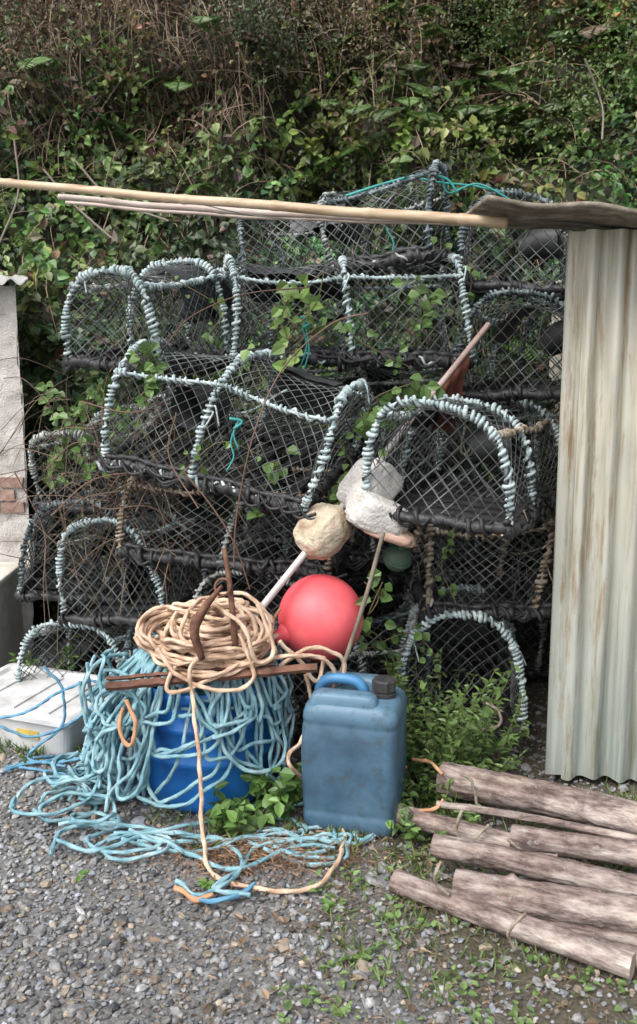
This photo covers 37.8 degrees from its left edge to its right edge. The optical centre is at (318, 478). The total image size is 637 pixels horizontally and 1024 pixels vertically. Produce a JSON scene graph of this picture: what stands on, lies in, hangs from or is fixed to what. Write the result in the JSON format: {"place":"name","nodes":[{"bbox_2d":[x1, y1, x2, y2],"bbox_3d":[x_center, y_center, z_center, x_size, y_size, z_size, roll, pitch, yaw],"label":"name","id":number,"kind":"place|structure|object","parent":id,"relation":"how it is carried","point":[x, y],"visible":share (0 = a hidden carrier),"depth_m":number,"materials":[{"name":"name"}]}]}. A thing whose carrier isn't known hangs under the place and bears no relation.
{"place":"outdoors","nodes":[
{"label":"outdoors","id":0,"kind":"place"},
{"bbox_2d":[0,0,636,647],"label":"hillside","id":1,"kind":"structure","parent":0,"point":[472,24],"depth_m":5.62,"materials":[{"name":"green plant"}]},
{"bbox_2d":[0,0,636,640],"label":"bramble stems","id":2,"kind":"object","parent":1,"relation":"on","point":[188,60],"visible":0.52,"depth_m":5.68,"materials":[{"name":"plant"}]},
{"bbox_2d":[0,619,636,1023],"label":"ground","id":3,"kind":"structure","parent":0,"point":[564,1015],"depth_m":2.31,"materials":[{"name":"grey gravel"}]},
{"bbox_2d":[0,562,24,667],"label":"concrete step","id":4,"kind":"object","parent":3,"relation":"on","point":[11,628],"visible":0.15,"depth_m":4.02,"materials":[{"name":"grey concrete"}]},
{"bbox_2d":[0,274,34,658],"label":"roughcast outbuilding","id":5,"kind":"structure","parent":3,"relation":"on","point":[14,526],"depth_m":4.06,"materials":[{"name":"paint"}]},
{"bbox_2d":[9,636,85,670],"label":"nettle plant","id":6,"kind":"object","parent":3,"relation":"on","point":[64,657],"visible":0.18,"depth_m":3.87,"materials":[{"name":"green plant"}]},
{"bbox_2d":[0,663,108,754],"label":"fish box","id":7,"kind":"object","parent":3,"relation":"on","point":[25,693],"visible":0.69,"depth_m":3.34,"materials":[{"name":"white plastic"}]},
{"bbox_2d":[14,578,180,681],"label":"lobster pot","id":8,"kind":"object","parent":3,"relation":"on","point":[99,644],"visible":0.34,"depth_m":3.65,"materials":[{"name":"black plastic"}]},
{"bbox_2d":[14,471,139,605],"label":"lobster pot","id":9,"kind":"object","parent":8,"relation":"on","point":[26,592],"visible":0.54,"depth_m":3.74,"materials":[{"name":"black plastic"}]},
{"bbox_2d":[27,390,236,522],"bbox_3d":[-0.781,-0.127,3.974,0.563,0.425,0.865,5,17,28],"label":"lobster pot","id":10,"kind":"object","parent":9,"relation":"on","point":[38,501],"visible":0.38,"depth_m":3.80,"materials":[{"name":"black fabric"}]},
{"bbox_2d":[35,381,75,488],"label":"bindweed vine","id":11,"kind":"object","parent":10,"relation":"attached to","point":[42,386],"visible":0.62,"depth_m":3.68,"materials":[{"name":"green plant"}]},
{"bbox_2d":[56,382,106,454],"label":"bindweed vine","id":12,"kind":"object","parent":10,"relation":"attached to","point":[79,411],"visible":0.67,"depth_m":3.57,"materials":[{"name":"green plant"}]},
{"bbox_2d":[55,506,248,629],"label":"lobster pot","id":13,"kind":"object","parent":8,"relation":"on","point":[75,613],"visible":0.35,"depth_m":3.57,"materials":[{"name":"black plastic"}]},
{"bbox_2d":[0,287,367,654],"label":"dry bramble canes","id":14,"kind":"object","parent":8,"relation":"on","point":[159,510],"visible":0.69,"depth_m":3.38,"materials":[{"name":"brown plant"}]},
{"bbox_2d":[71,415,133,480],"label":"bindweed vine","id":15,"kind":"object","parent":14,"relation":"attached to","point":[86,438],"visible":0.47,"depth_m":3.43,"materials":[{"name":"green plant"}]},
{"bbox_2d":[0,634,375,903],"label":"turquoise rope tangle","id":16,"kind":"object","parent":3,"relation":"on","point":[104,756],"visible":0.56,"depth_m":2.79,"materials":[{"name":"blue fabric"}]},
{"bbox_2d":[140,660,279,813],"bbox_3d":[-0.355,0.806,3.035,0.476,0.408,0.476,0,10,0],"label":"blue barrel","id":17,"kind":"object","parent":3,"relation":"on","point":[185,775],"visible":0.23,"depth_m":2.85,"materials":[{"name":"plastic"}]},
{"bbox_2d":[120,612,301,735],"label":"lobster pot","id":18,"kind":"object","parent":3,"relation":"on","point":[128,648],"visible":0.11,"depth_m":3.53,"materials":[{"name":"black plastic"}]},
{"bbox_2d":[133,591,346,893],"bbox_3d":[-0.227,0.704,2.762,0.798,0.699,0.531,7,12,38],"label":"peach rope coil","id":19,"kind":"object","parent":3,"relation":"on","point":[169,645],"visible":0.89,"depth_m":2.74,"materials":[{"name":"beige fabric"}]},
{"bbox_2d":[105,548,317,690],"bbox_3d":[-0.314,0.418,2.716,0.620,0.414,0.140,-1,10,-8],"label":"rusty anchor","id":20,"kind":"object","parent":19,"relation":"on","point":[194,628],"visible":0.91,"depth_m":2.72,"materials":[{"name":"metal"}]},
{"bbox_2d":[273,574,362,660],"bbox_3d":[0.007,0.445,2.995,0.273,0.278,0.273,3,10,15],"label":"red buoy","id":21,"kind":"object","parent":19,"relation":"on","point":[318,609],"visible":0.79,"depth_m":2.89,"materials":[{"name":"plastic"}]},
{"bbox_2d":[356,569,396,632],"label":"bindweed vine","id":22,"kind":"object","parent":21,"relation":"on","point":[383,595],"visible":0.88,"depth_m":2.92,"materials":[{"name":"green plant"}]},
{"bbox_2d":[252,322,490,616],"bbox_3d":[0.246,-0.056,3.018,1.040,0.894,0.298,-7,12,-37],"label":"dan buoy","id":23,"kind":"object","parent":19,"relation":"on","point":[325,533],"visible":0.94,"depth_m":2.91,"materials":[{"name":"white plastic"}]},
{"bbox_2d":[383,544,411,571],"bbox_3d":[0.260,0.258,3.065,0.094,0.097,0.094,3,10,16],"label":"green float","id":24,"kind":"object","parent":23,"relation":"attached to","point":[396,558],"visible":0.91,"depth_m":3.03,"materials":[{"name":"green plastic"}]},
{"bbox_2d":[204,781,284,836],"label":"nettle plant","id":25,"kind":"object","parent":3,"relation":"on","point":[233,818],"visible":0.97,"depth_m":2.77,"materials":[{"name":"green plant"}]},
{"bbox_2d":[239,760,303,823],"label":"nettle plant","id":26,"kind":"object","parent":3,"relation":"on","point":[286,789],"visible":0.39,"depth_m":2.83,"materials":[{"name":"green plant"}]},
{"bbox_2d":[117,699,444,902],"bbox_3d":[-0.090,0.868,2.632,0.962,0.398,0.434,-1,10,-8],"label":"orange rope end","id":27,"kind":"object","parent":3,"relation":"on","point":[186,894],"visible":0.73,"depth_m":2.72,"materials":[{"name":"orange fabric"}]},
{"bbox_2d":[294,752,301,788],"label":"nettle plant","id":28,"kind":"object","parent":3,"relation":"on","point":[297,779],"visible":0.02,"depth_m":2.90,"materials":[{"name":"green plant"}]},
{"bbox_2d":[193,571,408,671],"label":"lobster pot","id":29,"kind":"object","parent":3,"relation":"on","point":[394,596],"visible":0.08,"depth_m":4.11,"materials":[{"name":"black plastic"}]},
{"bbox_2d":[287,494,502,588],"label":"lobster pot","id":30,"kind":"object","parent":29,"relation":"on","point":[356,579],"visible":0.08,"depth_m":4.10,"materials":[{"name":"black plastic"}]},
{"bbox_2d":[155,413,358,511],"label":"lobster pot","id":31,"kind":"object","parent":30,"relation":"on","point":[258,450],"visible":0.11,"depth_m":4.01,"materials":[{"name":"black fabric"}]},
{"bbox_2d":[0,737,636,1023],"bbox_3d":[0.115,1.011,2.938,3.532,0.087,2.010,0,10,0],"label":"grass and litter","id":32,"kind":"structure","parent":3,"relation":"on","point":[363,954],"depth_m":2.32,"materials":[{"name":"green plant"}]},
{"bbox_2d":[261,603,444,741],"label":"lobster pot","id":33,"kind":"object","parent":3,"relation":"on","point":[300,685],"visible":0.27,"depth_m":3.53,"materials":[{"name":"black plastic"}]},
{"bbox_2d":[192,522,320,663],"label":"lobster pot","id":34,"kind":"object","parent":33,"relation":"on","point":[270,580],"visible":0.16,"depth_m":3.54,"materials":[{"name":"black plastic"}]},
{"bbox_2d":[115,454,357,577],"bbox_3d":[-0.275,0.116,3.478,0.872,0.395,0.536,5,10,9],"label":"lobster pot","id":35,"kind":"object","parent":34,"relation":"on","point":[259,564],"visible":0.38,"depth_m":3.35,"materials":[{"name":"black fabric"}]},
{"bbox_2d":[96,337,371,519],"bbox_3d":[-0.264,-0.230,3.187,0.881,0.463,0.547,13,28,20],"label":"lobster pot","id":36,"kind":"object","parent":35,"relation":"on","point":[207,409],"visible":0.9,"depth_m":3.11,"materials":[{"name":"black plastic"}]},
{"bbox_2d":[86,376,145,446],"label":"bindweed vine","id":37,"kind":"object","parent":36,"relation":"attached to","point":[92,392],"visible":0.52,"depth_m":3.37,"materials":[{"name":"green plant"}]},
{"bbox_2d":[125,341,168,406],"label":"bindweed vine","id":38,"kind":"object","parent":36,"relation":"attached to","point":[150,380],"visible":0.99,"depth_m":3.09,"materials":[{"name":"green plant"}]},
{"bbox_2d":[60,257,281,383],"bbox_3d":[-0.542,-0.625,3.544,0.545,0.430,0.836,9,15,29],"label":"lobster pot","id":39,"kind":"object","parent":36,"relation":"on","point":[204,278],"visible":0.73,"depth_m":3.36,"materials":[{"name":"black fabric"}]},
{"bbox_2d":[175,276,224,351],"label":"bindweed vine","id":40,"kind":"object","parent":39,"relation":"attached to","point":[208,337],"visible":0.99,"depth_m":3.24,"materials":[{"name":"green plant"}]},
{"bbox_2d":[179,441,264,473],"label":"bindweed vine","id":41,"kind":"object","parent":36,"relation":"attached to","point":[203,470],"visible":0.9,"depth_m":3.02,"materials":[{"name":"green plant"}]},
{"bbox_2d":[240,343,299,371],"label":"bindweed vine","id":42,"kind":"object","parent":36,"relation":"attached to","point":[278,365],"visible":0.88,"depth_m":3.07,"materials":[{"name":"green plant"}]},
{"bbox_2d":[246,445,300,519],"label":"bindweed vine","id":43,"kind":"object","parent":36,"relation":"attached to","point":[256,512],"visible":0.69,"depth_m":3.04,"materials":[{"name":"green plant"}]},
{"bbox_2d":[269,272,323,372],"bbox_3d":[-0.074,-0.525,3.129,0.186,0.335,0.090,0,10,0],"label":"bindweed vine","id":44,"kind":"object","parent":36,"relation":"attached to","point":[282,343],"visible":0.92,"depth_m":3.13,"materials":[{"name":"green plant"}]},
{"bbox_2d":[257,308,411,388],"bbox_3d":[0.050,-0.439,3.157,0.533,0.275,0.091,1,10,8],"label":"bindweed vine","id":45,"kind":"object","parent":36,"relation":"attached to","point":[403,348],"visible":0.84,"depth_m":3.14,"materials":[{"name":"green plant"}]},
{"bbox_2d":[326,432,352,504],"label":"bindweed vine","id":46,"kind":"object","parent":36,"relation":"attached to","point":[331,497],"visible":0.54,"depth_m":3.12,"materials":[{"name":"green plant"}]},
{"bbox_2d":[260,449,490,571],"bbox_3d":[0.213,0.094,3.793,0.887,0.447,0.561,-2,10,-10],"label":"lobster pot","id":47,"kind":"object","parent":34,"relation":"on","point":[358,558],"visible":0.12,"depth_m":3.62,"materials":[{"name":"black fabric"}]},
{"bbox_2d":[264,365,479,461],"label":"lobster pot","id":48,"kind":"object","parent":47,"relation":"on","point":[380,379],"visible":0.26,"depth_m":3.73,"materials":[{"name":"black plastic"}]},
{"bbox_2d":[220,253,476,371],"bbox_3d":[0.099,-0.621,3.468,0.922,0.432,0.564,0,9,-4],"label":"lobster pot","id":49,"kind":"object","parent":48,"relation":"on","point":[363,356],"visible":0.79,"depth_m":3.28,"materials":[{"name":"black fabric"}]},
{"bbox_2d":[271,274,323,323],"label":"bindweed vine","id":50,"kind":"object","parent":49,"relation":"attached to","point":[284,311],"visible":0.99,"depth_m":3.11,"materials":[{"name":"green plant"}]},
{"bbox_2d":[236,158,466,295],"bbox_3d":[0.121,-0.933,3.554,0.822,0.386,0.538,-5,7,21],"label":"lobster pot","id":51,"kind":"object","parent":49,"relation":"on","point":[349,234],"visible":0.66,"depth_m":3.42,"materials":[{"name":"black fabric"}]},
{"bbox_2d":[226,174,509,471],"bbox_3d":[0.146,-0.575,3.269,1.145,0.995,0.285,-5,11,-29],"label":"teal twine","id":52,"kind":"object","parent":49,"relation":"attached to","point":[449,182],"visible":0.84,"depth_m":3.32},
{"bbox_2d":[391,276,446,335],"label":"bindweed vine","id":53,"kind":"object","parent":49,"relation":"attached to","point":[438,294],"visible":1,"depth_m":3.17,"materials":[{"name":"green plant"}]},
{"bbox_2d":[430,237,480,337],"bbox_3d":[0.502,-0.701,3.416,0.197,0.364,0.079,0,10,0],"label":"bindweed vine","id":54,"kind":"object","parent":49,"relation":"attached to","point":[470,295],"visible":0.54,"depth_m":3.42,"materials":[{"name":"green plant"}]},
{"bbox_2d":[397,386,559,496],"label":"lobster pot","id":55,"kind":"object","parent":47,"relation":"on","point":[554,415],"visible":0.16,"depth_m":3.81,"materials":[{"name":"black plastic"}]},
{"bbox_2d":[454,287,564,403],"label":"lobster pot","id":56,"kind":"object","parent":55,"relation":"on","point":[550,344],"visible":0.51,"depth_m":3.48,"materials":[{"name":"black plastic"}]},
{"bbox_2d":[450,187,570,302],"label":"lobster pot","id":57,"kind":"object","parent":56,"relation":"on","point":[539,244],"visible":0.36,"depth_m":3.48,"materials":[{"name":"black fabric"}]},
{"bbox_2d":[392,568,531,740],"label":"lobster pot","id":58,"kind":"object","parent":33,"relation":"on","point":[465,631],"visible":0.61,"depth_m":3.44,"materials":[{"name":"black plastic"}]},
{"bbox_2d":[357,617,401,666],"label":"bindweed vine","id":59,"kind":"object","parent":58,"relation":"attached to","point":[363,646],"visible":0.52,"depth_m":3.26,"materials":[{"name":"green plant"}]},
{"bbox_2d":[368,624,441,671],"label":"bindweed vine","id":60,"kind":"object","parent":58,"relation":"attached to","point":[376,645],"visible":1,"depth_m":3.18,"materials":[{"name":"green plant"}]},
{"bbox_2d":[405,505,555,625],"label":"lobster pot","id":61,"kind":"object","parent":58,"relation":"on","point":[522,610],"visible":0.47,"depth_m":3.24,"materials":[{"name":"black rubber"}]},
{"bbox_2d":[435,518,469,603],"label":"bindweed vine","id":62,"kind":"object","parent":61,"relation":"attached to","point":[453,591],"visible":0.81,"depth_m":3.21,"materials":[{"name":"green plant"}]},
{"bbox_2d":[361,390,558,540],"bbox_3d":[0.514,-0.093,3.118,0.568,0.421,0.824,7,12,27],"label":"lobster pot","id":63,"kind":"object","parent":61,"relation":"on","point":[505,441],"visible":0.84,"depth_m":3.00,"materials":[{"name":"black fabric"}]},
{"bbox_2d":[345,398,414,456],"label":"bindweed vine","id":64,"kind":"object","parent":63,"relation":"attached to","point":[362,427],"visible":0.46,"depth_m":3.03,"materials":[{"name":"green plant"}]},
{"bbox_2d":[359,373,444,426],"bbox_3d":[0.276,-0.262,3.082,0.286,0.178,0.117,0,10,0],"label":"bindweed vine","id":65,"kind":"object","parent":63,"relation":"attached to","point":[419,391],"visible":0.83,"depth_m":3.08,"materials":[{"name":"green plant"}]},
{"bbox_2d":[473,410,495,479],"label":"bindweed vine","id":66,"kind":"object","parent":63,"relation":"attached to","point":[482,465],"visible":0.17,"depth_m":3.24,"materials":[{"name":"green plant"}]},
{"bbox_2d":[301,671,406,838],"bbox_3d":[0.111,0.814,2.828,0.291,0.461,0.242,2,10,14],"label":"jerrycan","id":67,"kind":"object","parent":3,"relation":"on","point":[353,756],"visible":0.96,"depth_m":2.72,"materials":[{"name":"blue plastic"}]},
{"bbox_2d":[336,531,385,685],"bbox_3d":[0.120,0.414,2.854,0.193,0.499,0.020,-5,11,-29],"label":"wooden stake","id":68,"kind":"object","parent":67,"relation":"on","point":[364,601],"visible":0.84,"depth_m":2.85,"materials":[{"name":"brown wood"}]},
{"bbox_2d":[385,778,481,844],"bbox_3d":[0.327,0.984,2.729,0.303,0.160,0.318,0,10,0],"label":"nettle plant","id":69,"kind":"object","parent":3,"relation":"on","point":[412,830],"visible":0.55,"depth_m":2.71,"materials":[{"name":"green plant"}]},
{"bbox_2d":[374,647,520,779],"bbox_3d":[0.392,0.798,3.096,0.570,0.406,0.554,0,10,0],"label":"weed bush","id":70,"kind":"object","parent":3,"relation":"on","point":[460,734],"visible":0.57,"depth_m":3.00,"materials":[{"name":"green plant"}]},
{"bbox_2d":[402,717,493,809],"bbox_3d":[0.369,0.914,2.951,0.388,0.224,0.412,0,10,0],"label":"weed bush","id":71,"kind":"object","parent":3,"relation":"on","point":[429,790],"visible":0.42,"depth_m":2.92,"materials":[{"name":"green plant"}]},
{"bbox_2d":[407,691,530,771],"bbox_3d":[0.484,0.855,3.066,0.422,0.304,0.422,7,12,35],"label":"weed bush","id":72,"kind":"object","parent":3,"relation":"on","point":[497,766],"visible":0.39,"depth_m":3.08,"materials":[{"name":"green plant"}]},
{"bbox_2d":[416,583,552,681],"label":"lobster pot","id":73,"kind":"object","parent":3,"relation":"on","point":[541,634],"visible":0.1,"depth_m":3.94,"materials":[{"name":"black rubber"}]},
{"bbox_2d":[433,702,575,950],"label":"old rope ends","id":74,"kind":"object","parent":3,"relation":"on","point":[513,923],"visible":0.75,"depth_m":2.59,"materials":[{"name":"beige fabric"}]},
{"bbox_2d":[389,868,635,979],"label":"log","id":75,"kind":"object","parent":3,"relation":"on","point":[553,938],"visible":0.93,"depth_m":2.25,"materials":[{"name":"brown wood"}]},
{"bbox_2d":[436,761,636,834],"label":"log","id":76,"kind":"object","parent":3,"relation":"on","point":[554,800],"visible":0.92,"depth_m":2.69,"materials":[{"name":"brown wood"}]},
{"bbox_2d":[466,194,636,782],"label":"corrugated iron shed","id":77,"kind":"structure","parent":3,"relation":"on","point":[591,733],"depth_m":2.91,"materials":[{"name":"beige metal"}]},
{"bbox_2d":[0,178,507,228],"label":"bamboo pole","id":78,"kind":"object","parent":77,"relation":"on","point":[462,219],"visible":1,"depth_m":2.77,"materials":[{"name":"wood"}]},
{"bbox_2d":[208,206,308,221],"bbox_3d":[-0.475,-0.854,2.878,0.893,0.120,0.012,1,10,3],"label":"black cord","id":79,"kind":"object","parent":78,"relation":"attached to","point":[258,215],"visible":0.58,"depth_m":2.87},
{"bbox_2d":[58,194,450,224],"bbox_3d":[-0.163,-0.835,2.885,1.326,0.110,0.044,1,10,6],"label":"bamboo pole","id":80,"kind":"object","parent":77,"relation":"on","point":[163,206],"visible":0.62,"depth_m":2.90,"materials":[{"name":"wood"}]},
{"bbox_2d":[65,201,459,225],"bbox_3d":[-0.178,-0.848,2.970,1.314,0.099,0.032,1,10,8],"label":"bamboo pole","id":81,"kind":"object","parent":77,"relation":"on","point":[164,211],"visible":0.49,"depth_m":3.00,"materials":[{"name":"wood"}]},
{"bbox_2d":[540,919,636,946],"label":"log","id":82,"kind":"object","parent":3,"relation":"on","point":[626,938],"visible":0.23,"depth_m":2.25,"materials":[{"name":"brown wood"}]},
{"bbox_2d":[452,868,636,933],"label":"log","id":83,"kind":"object","parent":82,"relation":"on","point":[599,908],"visible":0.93,"depth_m":2.29,"materials":[{"name":"brown wood"}]},
{"bbox_2d":[430,833,636,894],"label":"log","id":84,"kind":"object","parent":83,"relation":"on","point":[529,864],"visible":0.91,"depth_m":2.43,"materials":[{"name":"brown wood"}]},
{"bbox_2d":[550,922,636,968],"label":"log","id":85,"kind":"object","parent":3,"relation":"on","point":[597,937],"visible":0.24,"depth_m":2.23,"materials":[{"name":"brown wood"}]},
{"bbox_2d":[591,864,636,876],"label":"log","id":86,"kind":"object","parent":3,"relation":"on","point":[623,872],"visible":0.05,"depth_m":2.49,"materials":[{"name":"brown wood"}]},
{"bbox_2d":[395,806,559,856],"bbox_3d":[0.432,1.013,2.666,0.507,0.069,0.069,5,11,25],"label":"log","id":87,"kind":"object","parent":86,"relation":"on","point":[430,822],"visible":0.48,"depth_m":2.66,"materials":[{"name":"brown wood"}]},
{"bbox_2d":[510,824,636,867],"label":"log","id":88,"kind":"object","parent":87,"relation":"on","point":[623,852],"visible":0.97,"depth_m":2.53,"materials":[{"name":"brown wood"}]},
{"bbox_2d":[436,801,636,840],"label":"log","id":89,"kind":"object","parent":88,"relation":"on","point":[587,829],"visible":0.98,"depth_m":2.61,"materials":[{"name":"brown wood"}]}
]}

